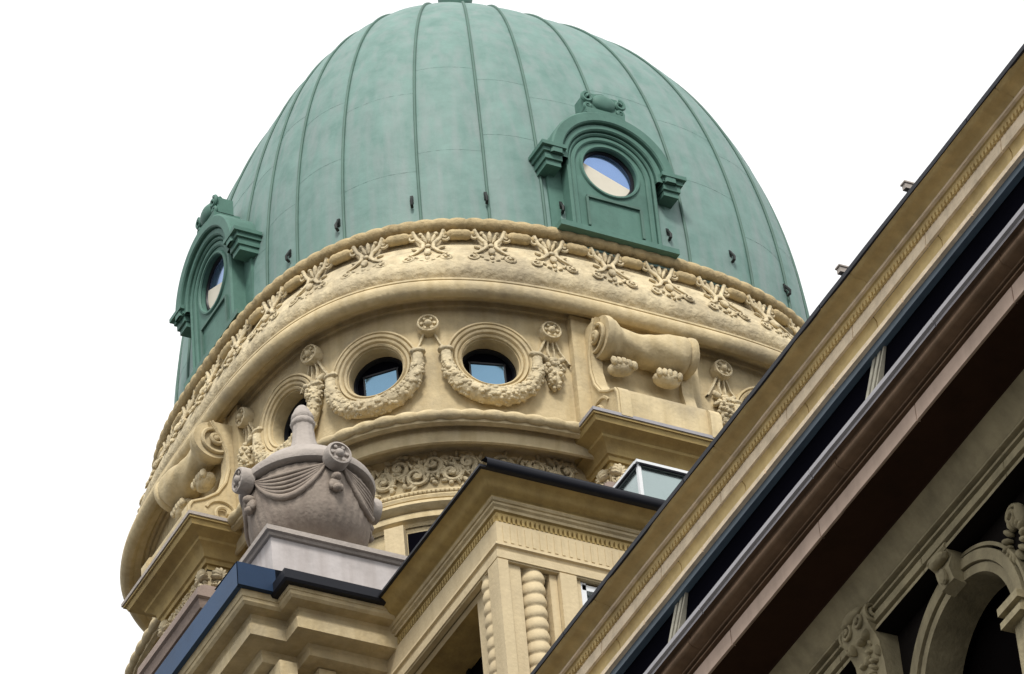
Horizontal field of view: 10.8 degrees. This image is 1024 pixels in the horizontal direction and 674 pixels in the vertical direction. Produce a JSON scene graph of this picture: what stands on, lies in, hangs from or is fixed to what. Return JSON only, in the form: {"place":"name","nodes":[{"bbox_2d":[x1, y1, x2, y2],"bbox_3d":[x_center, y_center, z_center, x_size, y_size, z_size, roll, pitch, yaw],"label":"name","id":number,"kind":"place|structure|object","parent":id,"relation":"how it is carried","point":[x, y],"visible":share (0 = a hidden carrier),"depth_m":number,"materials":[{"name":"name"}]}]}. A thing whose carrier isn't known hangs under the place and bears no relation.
{"place":"outdoors","nodes":[
{"label":"outdoors","id":0,"kind":"place"},
{"bbox_2d":[120,0,809,673],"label":"domed tower","id":1,"kind":"structure","parent":0,"point":[440,250],"depth_m":58.26,"materials":[{"name":"green metal"}]},
{"bbox_2d":[259,373,313,452],"bbox_3d":[-2.288,0.875,57.211,0.289,0.980,0.977,25,-48,-33],"label":"oculus window","id":2,"kind":"structure","parent":1,"relation":"in","point":[295,381],"depth_m":57.41,"materials":[{"name":"beige stone"}]},
{"bbox_2d":[333,331,413,400],"bbox_3d":[-1.407,0.407,56.734,0.985,0.980,0.288,-16,-40,13],"label":"oculus window","id":3,"kind":"structure","parent":1,"relation":"in","point":[380,375],"depth_m":56.85,"materials":[{"name":"beige stone"}]},
{"bbox_2d":[407,531,426,553],"bbox_3d":[-0.790,2.464,55.039,0.466,1.250,0.015,-8,-39,3],"label":"shaft window","id":4,"kind":"structure","parent":1,"relation":"in","point":[413,538],"depth_m":55.39,"materials":[{"name":"black glass"}]},
{"bbox_2d":[448,322,532,385],"bbox_3d":[-0.232,0.303,56.748,0.978,0.980,0.289,4,-40,-12],"label":"oculus window","id":5,"kind":"structure","parent":1,"relation":"in","point":[484,366],"depth_m":56.87,"materials":[{"name":"beige stone"}]},
{"bbox_2d":[736,386,754,401],"bbox_3d":[2.748,0.961,57.932,0.977,0.980,0.142,20,-45,-29],"label":"oculus window","id":6,"kind":"structure","parent":1,"relation":"in","point":[743,394],"depth_m":57.90,"materials":[{"name":"beige stone"}]},
{"bbox_2d":[0,0,1023,673],"label":"sky","id":7,"kind":"structure","parent":0,"point":[121,121],"materials":[{"name":"white"}]},
{"label":"ground","id":8,"kind":"structure","parent":0,"visible":0},
{"bbox_2d":[155,561,397,673],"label":"corner pavilion","id":9,"kind":"structure","parent":8,"relation":"on","point":[251,619],"depth_m":50.67,"materials":[{"name":"beige stone"}]},
{"bbox_2d":[239,523,407,589],"bbox_3d":[-1.903,2.835,52.279,1.580,1.200,1.400,14,-43,-23],"label":"urn pedestal","id":10,"kind":"object","parent":9,"relation":"on","point":[275,547],"visible":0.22,"depth_m":52.05,"materials":[{"name":"grey stone"}]},
{"bbox_2d":[232,405,382,547],"bbox_3d":[-2.009,1.479,53.176,1.343,2.045,1.343,-17,-40,14],"label":"stone urn","id":11,"kind":"object","parent":10,"relation":"on","point":[305,482],"visible":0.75,"depth_m":52.58,"materials":[{"name":"grey stone"}]},
{"bbox_2d":[378,457,665,673],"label":"bay wing","id":12,"kind":"structure","parent":8,"relation":"on","point":[505,567],"depth_m":49.65,"materials":[{"name":"beige stone"}]},
{"bbox_2d":[580,582,595,604],"bbox_3d":[1.150,3.539,48.717,1.030,3.000,0.100,14,-43,-23],"label":"front window","id":13,"kind":"structure","parent":12,"relation":"in","point":[586,591],"depth_m":49.41,"materials":[{"name":"white paint"}]},
{"bbox_2d":[613,459,687,499],"bbox_3d":[1.456,1.529,50.572,0.905,0.395,0.502,14,-43,-23],"label":"roof light","id":14,"kind":"object","parent":12,"relation":"on","point":[647,478],"visible":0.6,"depth_m":50.39,"materials":[{"name":"white paint"}]},
{"bbox_2d":[530,44,1023,673],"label":"eaves wing","id":15,"kind":"structure","parent":8,"relation":"on","point":[846,494],"depth_m":42.89,"materials":[{"name":"beige stone"}]},
{"bbox_2d":[624,177,1023,673],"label":"attic window","id":16,"kind":"structure","parent":15,"relation":"in","point":[988,233],"depth_m":43.56,"materials":[{"name":"black glass"}]},
{"bbox_2d":[835,264,848,275],"bbox_3d":[2.660,-0.442,43.463,0.120,0.295,0.120,14,-43,-23],"label":"roof lamp","id":17,"kind":"object","parent":15,"relation":"on","point":[840,269],"visible":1,"depth_m":43.51,"materials":[{"name":"metal"}]},
{"bbox_2d":[900,180,913,191],"bbox_3d":[3.130,-1.091,42.709,0.120,0.295,0.120,14,-43,-23],"label":"roof lamp","id":18,"kind":"object","parent":15,"relation":"on","point":[906,185],"visible":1,"depth_m":42.76,"materials":[{"name":"metal"}]}
]}

